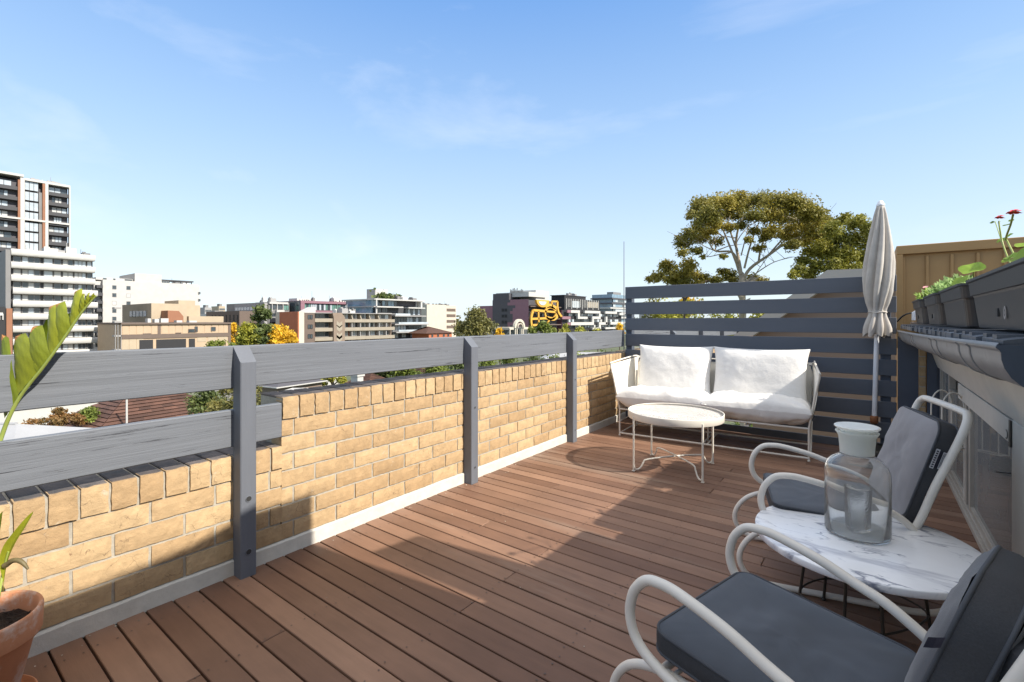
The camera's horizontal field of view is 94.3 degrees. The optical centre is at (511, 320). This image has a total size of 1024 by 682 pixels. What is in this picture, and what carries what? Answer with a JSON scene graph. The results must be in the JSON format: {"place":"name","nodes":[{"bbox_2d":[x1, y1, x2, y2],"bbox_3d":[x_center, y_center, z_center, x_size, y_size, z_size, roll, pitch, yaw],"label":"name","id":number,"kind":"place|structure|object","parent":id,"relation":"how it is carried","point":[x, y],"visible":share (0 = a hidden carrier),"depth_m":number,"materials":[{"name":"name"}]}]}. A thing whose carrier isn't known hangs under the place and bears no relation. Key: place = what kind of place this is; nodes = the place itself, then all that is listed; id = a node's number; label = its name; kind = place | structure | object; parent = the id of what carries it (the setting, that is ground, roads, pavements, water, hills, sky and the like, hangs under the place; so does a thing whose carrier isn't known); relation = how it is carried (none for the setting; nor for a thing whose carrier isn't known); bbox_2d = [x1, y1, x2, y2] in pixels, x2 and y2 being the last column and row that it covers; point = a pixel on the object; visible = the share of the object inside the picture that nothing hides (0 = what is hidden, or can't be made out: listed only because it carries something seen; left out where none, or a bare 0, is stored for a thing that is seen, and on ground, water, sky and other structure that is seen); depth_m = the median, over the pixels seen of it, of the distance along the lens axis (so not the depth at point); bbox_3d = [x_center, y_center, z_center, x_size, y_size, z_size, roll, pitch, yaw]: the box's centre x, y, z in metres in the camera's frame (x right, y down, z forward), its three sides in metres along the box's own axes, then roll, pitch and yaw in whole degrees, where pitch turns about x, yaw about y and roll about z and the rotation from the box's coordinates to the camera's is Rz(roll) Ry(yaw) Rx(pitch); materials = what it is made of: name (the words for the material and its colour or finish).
{"place":"outdoors","nodes":[
{"label":"outdoors","id":0,"kind":"place"},
{"bbox_2d":[0,307,11,354],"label":"copper pier block","id":1,"kind":"structure","parent":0,"point":[5,321],"depth_m":103.16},
{"bbox_2d":[0,171,70,251],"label":"dark tower","id":2,"kind":"structure","parent":0,"point":[34,215],"depth_m":158.02,"materials":[{"name":"concrete"}]},
{"bbox_2d":[25,181,38,191],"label":"window","id":3,"kind":"structure","parent":2,"relation":"in","point":[31,186],"depth_m":157.63,"materials":[{"name":"white glass"}]},
{"bbox_2d":[25,191,38,201],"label":"window","id":4,"kind":"structure","parent":2,"relation":"in","point":[30,196],"depth_m":157.73,"materials":[{"name":"white glass"}]},
{"bbox_2d":[25,201,38,211],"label":"window","id":5,"kind":"structure","parent":2,"relation":"in","point":[29,206],"depth_m":157.71,"materials":[{"name":"white glass"}]},
{"bbox_2d":[25,212,38,221],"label":"window","id":6,"kind":"structure","parent":2,"relation":"in","point":[30,215],"depth_m":157.63,"materials":[{"name":"white glass"}]},
{"bbox_2d":[25,222,38,231],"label":"window","id":7,"kind":"structure","parent":2,"relation":"in","point":[29,226],"depth_m":157.63,"materials":[{"name":"white glass"}]},
{"bbox_2d":[25,232,38,241],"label":"window","id":8,"kind":"structure","parent":2,"relation":"in","point":[33,237],"depth_m":157.63,"materials":[{"name":"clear glass"}]},
{"bbox_2d":[25,242,38,250],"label":"window","id":9,"kind":"structure","parent":2,"relation":"in","point":[32,246],"depth_m":157.82,"materials":[{"name":"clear glass"}]},
{"bbox_2d":[48,226,63,232],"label":"window","id":10,"kind":"structure","parent":2,"relation":"in","point":[53,229],"depth_m":163.35,"materials":[{"name":"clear glass"}]},
{"bbox_2d":[48,187,66,193],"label":"window","id":11,"kind":"structure","parent":2,"relation":"in","point":[50,189],"depth_m":163.55,"materials":[{"name":"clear glass"}]},
{"bbox_2d":[51,207,66,213],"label":"window","id":12,"kind":"structure","parent":2,"relation":"in","point":[53,209],"depth_m":163.75,"materials":[{"name":"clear glass"}]},
{"bbox_2d":[0,422,88,439],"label":"white roof house","id":13,"kind":"structure","parent":0,"point":[15,430],"depth_m":30.90,"materials":[{"name":"metal"}]},
{"bbox_2d":[0,403,96,424],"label":"long white building","id":14,"kind":"structure","parent":0,"point":[19,416],"depth_m":52.30,"materials":[{"name":"metal"}]},
{"bbox_2d":[0,243,97,353],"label":"white balcony block","id":15,"kind":"structure","parent":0,"point":[35,285],"depth_m":116.00,"materials":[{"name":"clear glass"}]},
{"bbox_2d":[22,256,39,262],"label":"window","id":16,"kind":"structure","parent":15,"relation":"in","point":[24,259],"depth_m":114.29,"materials":[{"name":"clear glass"}]},
{"bbox_2d":[22,269,39,275],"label":"window","id":17,"kind":"structure","parent":15,"relation":"in","point":[24,271],"depth_m":114.37,"materials":[{"name":"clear glass"}]},
{"bbox_2d":[22,282,39,287],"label":"window","id":18,"kind":"structure","parent":15,"relation":"in","point":[24,284],"depth_m":114.23,"materials":[{"name":"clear glass"}]},
{"bbox_2d":[22,295,39,300],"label":"window","id":19,"kind":"structure","parent":15,"relation":"in","point":[24,297],"depth_m":114.29,"materials":[{"name":"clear glass"}]},
{"bbox_2d":[22,307,39,312],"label":"window","id":20,"kind":"structure","parent":15,"relation":"in","point":[24,309],"depth_m":114.29,"materials":[{"name":"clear glass"}]},
{"bbox_2d":[22,320,39,325],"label":"window","id":21,"kind":"structure","parent":15,"relation":"in","point":[24,322],"depth_m":114.29,"materials":[{"name":"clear glass"}]},
{"bbox_2d":[93,273,200,348],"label":"white rendered block","id":22,"kind":"structure","parent":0,"point":[133,288],"depth_m":183.25,"materials":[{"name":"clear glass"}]},
{"bbox_2d":[409,327,452,337],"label":"brick house","id":23,"kind":"structure","parent":0,"point":[427,332],"depth_m":176.39,"materials":[{"name":"ceramic"}]},
{"bbox_2d":[416,302,455,336],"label":"cream block","id":24,"kind":"structure","parent":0,"point":[441,316],"depth_m":237.68,"materials":[{"name":"concrete"}]},
{"bbox_2d":[188,321,750,425],"bbox_3d":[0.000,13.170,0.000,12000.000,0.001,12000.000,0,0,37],"label":"ground","id":25,"kind":"structure","parent":0,"point":[614,349],"depth_m":155.19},
{"bbox_2d":[21,407,87,426],"bbox_3d":[-34.331,9.786,36.021,3.303,6.779,3.069,0,0,-18],"label":"garden shrub","id":26,"kind":"object","parent":25,"relation":"on","point":[59,417],"visible":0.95,"depth_m":35.76,"materials":[{"name":"brown plant"}]},
{"bbox_2d":[78,405,100,423],"bbox_3d":[-33.605,9.991,37.812,2.404,6.369,1.757,0,0,-1],"label":"garden shrub","id":27,"kind":"object","parent":25,"relation":"on","point":[91,413],"visible":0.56,"depth_m":37.69,"materials":[{"name":"green plant"}]},
{"bbox_2d":[46,393,207,427],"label":"tiled house","id":28,"kind":"structure","parent":25,"relation":"on","point":[145,409],"depth_m":39.53,"materials":[{"name":"tile"}]},
{"bbox_2d":[97,307,231,350],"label":"beige office","id":29,"kind":"structure","parent":25,"relation":"on","point":[148,333],"depth_m":117.39,"materials":[{"name":"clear glass"}]},
{"bbox_2d":[122,300,223,321],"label":"beige upper block","id":30,"kind":"structure","parent":25,"relation":"on","point":[183,310],"depth_m":135.50,"materials":[{"name":"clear glass"}]},
{"bbox_2d":[130,311,145,316],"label":"side window","id":31,"kind":"structure","parent":30,"relation":"in","point":[135,313],"depth_m":135.59,"materials":[{"name":"grey glass"}]},
{"bbox_2d":[184,390,229,414],"bbox_3d":[-22.985,9.023,35.987,3.233,8.302,2.785,0,0,-34],"label":"leafy tree","id":32,"kind":"object","parent":25,"relation":"on","point":[199,402],"visible":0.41,"depth_m":35.45,"materials":[{"name":"green plant"}]},
{"bbox_2d":[204,339,235,346],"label":"leafy tree","id":33,"kind":"object","parent":25,"relation":"on","point":[218,342],"visible":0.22,"depth_m":94.37,"materials":[{"name":"green plant"}]},
{"bbox_2d":[205,386,262,411],"bbox_3d":[-18.369,8.607,33.275,5.189,9.140,3.846,0,0,24],"label":"leafy tree","id":34,"kind":"object","parent":25,"relation":"on","point":[213,405],"visible":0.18,"depth_m":32.64,"materials":[{"name":"green plant"}]},
{"bbox_2d":[231,322,237,343],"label":"autumn tree","id":35,"kind":"object","parent":25,"relation":"on","point":[233,328],"visible":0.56,"depth_m":149.61,"materials":[{"name":"yellow plant"}]},
{"bbox_2d":[206,295,288,345],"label":"brown complex","id":36,"kind":"structure","parent":25,"relation":"on","point":[239,314],"depth_m":170.07,"materials":[{"name":"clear glass"}]},
{"bbox_2d":[234,321,261,344],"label":"autumn tree","id":37,"kind":"object","parent":25,"relation":"on","point":[244,334],"visible":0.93,"depth_m":104.96,"materials":[{"name":"yellow plant"}]},
{"bbox_2d":[250,304,275,344],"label":"leafy tree","id":38,"kind":"object","parent":25,"relation":"on","point":[261,313],"visible":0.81,"depth_m":107.10,"materials":[{"name":"green plant"}]},
{"bbox_2d":[256,323,298,344],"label":"autumn tree","id":39,"kind":"object","parent":25,"relation":"on","point":[281,335],"visible":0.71,"depth_m":109.01,"materials":[{"name":"yellow plant"}]},
{"bbox_2d":[256,379,327,404],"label":"grey roof house","id":40,"kind":"structure","parent":25,"relation":"on","point":[289,385],"depth_m":71.16,"materials":[{"name":"metal"}]},
{"bbox_2d":[279,296,346,312],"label":"pink trim block","id":41,"kind":"structure","parent":25,"relation":"on","point":[301,303],"depth_m":179.26,"materials":[{"name":"green glass"}]},
{"bbox_2d":[321,376,346,385],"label":"leafy tree","id":42,"kind":"object","parent":25,"relation":"on","point":[342,380],"visible":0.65,"depth_m":79.21,"materials":[{"name":"green plant"}]},
{"bbox_2d":[276,302,394,342],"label":"brown apartments","id":43,"kind":"structure","parent":25,"relation":"on","point":[309,325],"depth_m":152.59,"materials":[{"name":"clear glass"}]},
{"bbox_2d":[315,322,328,327],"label":"window","id":44,"kind":"structure","parent":43,"relation":"in","point":[317,324],"depth_m":150.71,"materials":[{"name":"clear glass"}]},
{"bbox_2d":[315,331,328,336],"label":"window","id":45,"kind":"structure","parent":43,"relation":"in","point":[319,333],"depth_m":150.82,"materials":[{"name":"grey glass"}]},
{"bbox_2d":[345,373,383,382],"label":"chimney house","id":46,"kind":"structure","parent":25,"relation":"on","point":[362,377],"depth_m":68.34,"materials":[{"name":"ceramic"}]},
{"bbox_2d":[342,288,428,338],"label":"stepped glass block","id":47,"kind":"structure","parent":25,"relation":"on","point":[404,312],"depth_m":177.46,"materials":[{"name":"stone"}]},
{"bbox_2d":[382,300,396,306],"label":"window","id":48,"kind":"structure","parent":47,"relation":"in","point":[384,303],"depth_m":176.11,"materials":[{"name":"blue glass"}]},
{"bbox_2d":[394,317,420,323],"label":"window","id":49,"kind":"structure","parent":47,"relation":"in","point":[397,319],"depth_m":181.12,"materials":[{"name":"clear glass"}]},
{"bbox_2d":[405,309,419,314],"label":"window","id":50,"kind":"structure","parent":47,"relation":"in","point":[407,311],"depth_m":183.48,"materials":[{"name":"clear glass"}]},
{"bbox_2d":[386,368,422,377],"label":"leafy tree","id":51,"kind":"object","parent":25,"relation":"on","point":[402,372],"visible":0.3,"depth_m":70.93,"materials":[{"name":"green plant"}]},
{"bbox_2d":[421,366,452,373],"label":"leafy tree","id":52,"kind":"object","parent":25,"relation":"on","point":[434,369],"visible":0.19,"depth_m":72.16,"materials":[{"name":"green plant"}]},
{"bbox_2d":[451,304,498,336],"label":"leafy tree","id":53,"kind":"object","parent":25,"relation":"on","point":[476,322],"visible":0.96,"depth_m":126.23,"materials":[{"name":"green plant"}]},
{"bbox_2d":[480,288,561,333],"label":"yellow cell block","id":54,"kind":"structure","parent":25,"relation":"on","point":[529,308],"depth_m":253.85,"materials":[{"name":"stone"}]},
{"bbox_2d":[527,320,557,355],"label":"leafy tree","id":55,"kind":"object","parent":25,"relation":"on","point":[543,326],"visible":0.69,"depth_m":163.87,"materials":[{"name":"green plant"}]},
{"bbox_2d":[540,352,598,358],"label":"pale roof house","id":56,"kind":"structure","parent":25,"relation":"on","point":[561,355],"depth_m":119.37,"materials":[{"name":"metal"}]},
{"bbox_2d":[550,292,624,332],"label":"meander block","id":57,"kind":"structure","parent":25,"relation":"on","point":[575,311],"depth_m":292.67,"materials":[{"name":"concrete"}]},
{"bbox_2d":[644,297,734,419],"bbox_3d":[13.375,5.592,35.768,7.178,15.180,8.250,0,0,37],"label":"leafy tree","id":58,"kind":"object","parent":25,"relation":"on","point":[679,315],"visible":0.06,"depth_m":36.14,"materials":[{"name":"green plant"}]},
{"bbox_2d":[644,256,769,418],"bbox_3d":[11.648,5.865,29.156,7.429,19.460,3.202,0,0,-9],"label":"gum","id":59,"kind":"object","parent":25,"relation":"on","point":[687,274],"visible":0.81,"depth_m":28.48,"materials":[{"name":"green plant"}]},
{"bbox_2d":[667,188,834,425],"bbox_3d":[13.504,3.467,26.805,9.247,22.113,6.633,0,0,9],"label":"gum tree","id":60,"kind":"object","parent":25,"relation":"on","point":[789,211],"visible":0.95,"depth_m":25.54,"materials":[{"name":"green plant"}]},
{"bbox_2d":[786,211,871,279],"bbox_3d":[16.655,3.565,24.302,7.741,18.682,3.547,0,0,-10],"label":"leafy tree","id":61,"kind":"object","parent":25,"relation":"on","point":[834,247],"visible":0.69,"depth_m":23.81,"materials":[{"name":"green plant"}]},
{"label":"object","id":62,"kind":"object","parent":25,"relation":"on","visible":0},
{"bbox_2d":[49,642,109,681],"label":"deck underside","id":63,"kind":"object","parent":62,"relation":"on","point":[58,673],"depth_m":1.64,"materials":[{"name":"black"}]},
{"bbox_2d":[23,418,980,681],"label":"deck","id":64,"kind":"structure","parent":63,"relation":"on","point":[533,568],"depth_m":2.10,"materials":[{"name":"brown wood"}]},
{"bbox_2d":[0,590,43,681],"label":"terracotta pot","id":65,"kind":"object","parent":64,"relation":"on","point":[21,616],"visible":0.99,"depth_m":1.42,"materials":[{"name":"ceramic"}]},
{"bbox_2d":[0,289,96,595],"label":"bird of paradise","id":66,"kind":"object","parent":65,"relation":"in","point":[36,351],"visible":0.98,"depth_m":1.62,"materials":[{"name":"green plant"}]},
{"bbox_2d":[0,441,282,658],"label":"parapet","id":67,"kind":"structure","parent":64,"relation":"on","point":[96,552],"depth_m":1.88,"materials":[{"name":"brick"}]},
{"bbox_2d":[233,346,255,579],"bbox_3d":[-1.228,0.646,2.185,0.076,1.048,0.070,0,0,37],"label":"balustrade post","id":68,"kind":"object","parent":64,"relation":"on","point":[244,459],"visible":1,"depth_m":2.16,"materials":[{"name":"grey"}]},
{"bbox_2d":[0,402,281,492],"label":"rail","id":69,"kind":"object","parent":68,"relation":"attached to","point":[26,462],"visible":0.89,"depth_m":1.85,"materials":[{"name":"wood"}]},
{"bbox_2d":[261,351,625,556],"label":"parapet","id":70,"kind":"structure","parent":64,"relation":"on","point":[356,453],"depth_m":3.00,"materials":[{"name":"brick"}]},
{"bbox_2d":[464,337,477,484],"bbox_3d":[-0.294,0.646,3.425,0.076,1.048,0.074,0,0,37],"label":"balustrade post","id":71,"kind":"object","parent":64,"relation":"on","point":[471,410],"visible":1,"depth_m":3.40,"materials":[{"name":"grey"}]},
{"bbox_2d":[0,330,623,412],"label":"top rail","id":72,"kind":"object","parent":71,"relation":"attached to","point":[73,378],"visible":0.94,"depth_m":2.17,"materials":[{"name":"wood"}]},
{"bbox_2d":[567,333,576,442],"bbox_3d":[0.579,0.646,4.583,0.076,1.048,0.074,0,0,37],"label":"balustrade post","id":73,"kind":"object","parent":64,"relation":"on","point":[571,388],"visible":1,"depth_m":4.56,"materials":[{"name":"grey"}]},
{"bbox_2d":[628,403,724,482],"bbox_3d":[1.292,0.944,3.768,0.722,0.451,0.722,0,0,37],"label":"coffee table","id":74,"kind":"object","parent":64,"relation":"on","point":[712,422],"visible":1,"depth_m":3.68,"materials":[{"name":"metal"}]},
{"bbox_2d":[609,344,820,461],"bbox_3d":[1.930,0.717,4.611,1.801,0.906,0.708,0,0,33],"label":"outdoor sofa","id":75,"kind":"object","parent":64,"relation":"on","point":[747,387],"visible":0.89,"depth_m":4.48,"materials":[{"name":"white fabric"}]},
{"bbox_2d":[625,275,896,445],"bbox_3d":[2.389,0.387,4.955,2.523,1.566,0.100,0,0,37],"label":"slatted screen","id":76,"kind":"object","parent":64,"relation":"on","point":[887,391],"visible":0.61,"depth_m":4.62,"materials":[{"name":"wood"}]},
{"bbox_2d":[610,523,1023,681],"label":"lounge chair","id":77,"kind":"object","parent":64,"relation":"on","point":[736,625],"visible":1,"depth_m":1.14,"materials":[{"name":"grey fabric"}]},
{"bbox_2d":[732,395,972,615],"bbox_3d":[1.480,0.757,2.188,0.829,0.822,0.563,0,0,23],"label":"lounge chair","id":78,"kind":"object","parent":64,"relation":"on","point":[918,453],"visible":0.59,"depth_m":1.99,"materials":[{"name":"beige paint"}]},
{"bbox_2d":[755,506,981,635],"bbox_3d":[1.317,0.995,1.787,0.716,0.349,0.716,0,0,37],"label":"marble side table","id":79,"kind":"object","parent":64,"relation":"on","point":[925,563],"visible":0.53,"depth_m":1.67,"materials":[{"name":"white stone"}]},
{"bbox_2d":[824,422,891,544],"bbox_3d":[1.327,0.612,1.826,0.211,0.414,0.211,0,0,37],"label":"glass jar","id":80,"kind":"object","parent":79,"relation":"on","point":[857,491],"visible":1,"depth_m":1.76,"materials":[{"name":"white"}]},
{"bbox_2d":[862,200,895,456],"bbox_3d":[3.171,0.064,4.169,0.400,2.212,0.400,0,0,37],"label":"parasol","id":81,"kind":"object","parent":64,"relation":"on","point":[878,270],"visible":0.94,"depth_m":4.10,"materials":[{"name":"canvas"},{"name":"white painted metal"}]},
{"bbox_2d":[898,336,918,408],"bbox_3d":[3.436,0.655,4.120,0.138,1.030,0.034,0,0,37],"label":"end panel","id":82,"kind":"object","parent":64,"relation":"on","point":[908,375],"visible":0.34,"depth_m":4.11,"materials":[{"name":"wood"}]},
{"bbox_2d":[919,349,925,411],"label":"brick pier","id":83,"kind":"structure","parent":64,"relation":"on","point":[922,372],"depth_m":4.05,"materials":[{"name":"brick"}]},
{"bbox_2d":[927,352,939,417],"bbox_3d":[3.566,0.695,4.021,0.082,0.950,0.036,0,0,37],"label":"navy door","id":84,"kind":"structure","parent":64,"relation":"on","point":[933,378],"depth_m":4.01,"materials":[{"name":"wood"}]},
{"bbox_2d":[930,389,964,494],"bbox_3d":[2.729,0.801,2.975,0.170,0.729,0.058,0,0,0],"label":"wire stand","id":85,"kind":"object","parent":64,"relation":"on","point":[948,394],"visible":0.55,"depth_m":2.95,"materials":[{"name":"metal"}]},
{"bbox_2d":[940,369,1023,556],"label":"glazed wall","id":86,"kind":"structure","parent":64,"relation":"on","point":[990,502],"depth_m":2.40,"materials":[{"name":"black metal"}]},
{"bbox_2d":[940,369,955,421],"bbox_3d":[3.402,0.759,3.710,0.040,0.710,0.580,0,0,37],"label":"window","id":87,"kind":"structure","parent":86,"relation":"in","point":[947,382],"depth_m":3.78,"materials":[{"name":"white"}]},
{"bbox_2d":[949,389,967,503],"bbox_3d":[2.990,0.809,3.163,0.040,0.610,0.750,0,0,37],"label":"window","id":88,"kind":"structure","parent":86,"relation":"in","point":[957,469],"depth_m":3.16,"materials":[{"name":"white"}]},
{"bbox_2d":[968,407,1011,550],"bbox_3d":[2.373,0.809,2.344,0.040,0.610,1.120,0,0,37],"label":"window","id":89,"kind":"structure","parent":86,"relation":"in","point":[989,491],"depth_m":2.40,"materials":[{"name":"white"}]},
{"bbox_2d":[894,237,1023,412],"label":"cladding wall","id":90,"kind":"structure","parent":62,"relation":"on","point":[919,267],"depth_m":4.45,"materials":[{"name":"brown wood"}]},
{"bbox_2d":[493,319,528,334],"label":"arched pavilion","id":91,"kind":"structure","parent":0,"point":[515,329],"depth_m":175.85,"materials":[{"name":"paint"}]},
{"bbox_2d":[0,0,1023,320],"label":"sky","id":92,"kind":"structure","parent":0,"point":[460,154],"materials":[{"name":"blue"}]},
{"bbox_2d":[590,292,625,334],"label":"blue glass block","id":93,"kind":"structure","parent":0,"point":[613,301],"depth_m":411.97,"materials":[{"name":"glass"}]},
{"bbox_2d":[734,267,895,441],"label":"neighbour roof","id":94,"kind":"structure","parent":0,"point":[842,273],"depth_m":8.27,"materials":[{"name":"concrete"}]},
{"bbox_3d":[1.275,-0.150,-1.382,2.700,2.680,4.128,0,0,37],"label":"rear wing","id":95,"kind":"object","parent":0,"visible":0},
{"bbox_2d":[900,324,1023,345],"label":"flat roof","id":96,"kind":"structure","parent":95,"relation":"attached to","point":[1007,337],"depth_m":1.66,"materials":[{"name":"metal"}]},
{"bbox_2d":[912,299,928,323],"bbox_3d":[3.188,-0.062,3.608,0.198,0.180,0.700,0,0,37],"label":"planter","id":97,"kind":"object","parent":96,"relation":"on","point":[920,308],"visible":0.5,"depth_m":3.42,"materials":[{"name":"grey plastic"}]},
{"bbox_2d":[914,287,930,298],"bbox_3d":[3.150,-0.188,3.567,0.213,0.114,0.776,0,0,37],"label":"flowering plant","id":98,"kind":"object","parent":97,"relation":"on","point":[924,293],"visible":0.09,"depth_m":3.54,"materials":[{"name":"green plant"}]},
{"bbox_2d":[923,293,946,324],"bbox_3d":[2.620,-0.062,2.846,0.198,0.180,0.700,0,0,37],"label":"planter","id":99,"kind":"object","parent":96,"relation":"on","point":[934,305],"visible":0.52,"depth_m":2.71,"materials":[{"name":"grey plastic"}]},
{"bbox_2d":[927,273,972,293],"bbox_3d":[2.558,-0.196,2.755,0.189,0.122,0.918,0,0,37],"label":"herb plant","id":100,"kind":"object","parent":99,"relation":"on","point":[945,283],"visible":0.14,"depth_m":2.58,"materials":[{"name":"green plant"}]},
{"bbox_2d":[938,283,978,326],"bbox_3d":[2.141,-0.062,2.193,0.198,0.180,0.760,0,0,37],"label":"planter","id":101,"kind":"object","parent":96,"relation":"on","point":[957,301],"visible":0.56,"depth_m":2.05,"materials":[{"name":"grey plastic"}]},
{"bbox_2d":[952,262,985,284],"bbox_3d":[2.136,-0.192,2.213,0.124,0.128,0.460,0,0,37],"label":"broadleaf plant","id":102,"kind":"object","parent":101,"relation":"on","point":[972,267],"visible":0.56,"depth_m":2.09,"materials":[{"name":"green plant"}]},
{"bbox_2d":[932,354,1023,426],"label":"fascia board","id":103,"kind":"object","parent":96,"relation":"attached to","point":[1006,398],"visible":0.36,"depth_m":2.09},
{"bbox_2d":[897,330,1023,386],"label":"roof gutter","id":104,"kind":"object","parent":103,"relation":"attached to","point":[994,360],"visible":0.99,"depth_m":1.38,"materials":[{"name":"metal"}]},
{"bbox_2d":[966,257,1023,330],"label":"planter","id":105,"kind":"object","parent":96,"relation":"on","point":[997,294],"visible":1,"depth_m":1.42,"materials":[{"name":"grey plastic"}]},
{"bbox_2d":[990,209,1023,262],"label":"geranium","id":106,"kind":"object","parent":105,"relation":"on","point":[1017,255],"visible":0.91,"depth_m":1.54,"materials":[{"name":"green plant"}]},
{"bbox_3d":[2.370,0.646,6.963,0.074,1.048,0.074,0,0,37],"label":"neighbour post","id":107,"kind":"object","parent":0,"visible":0},
{"bbox_2d":[634,330,736,335],"bbox_3d":[4.303,0.215,9.623,0.039,0.198,9.450,0,0,37],"label":"neighbour rail","id":108,"kind":"object","parent":107,"relation":"attached to","point":[681,332],"visible":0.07,"depth_m":7.47,"materials":[{"name":"wood"}]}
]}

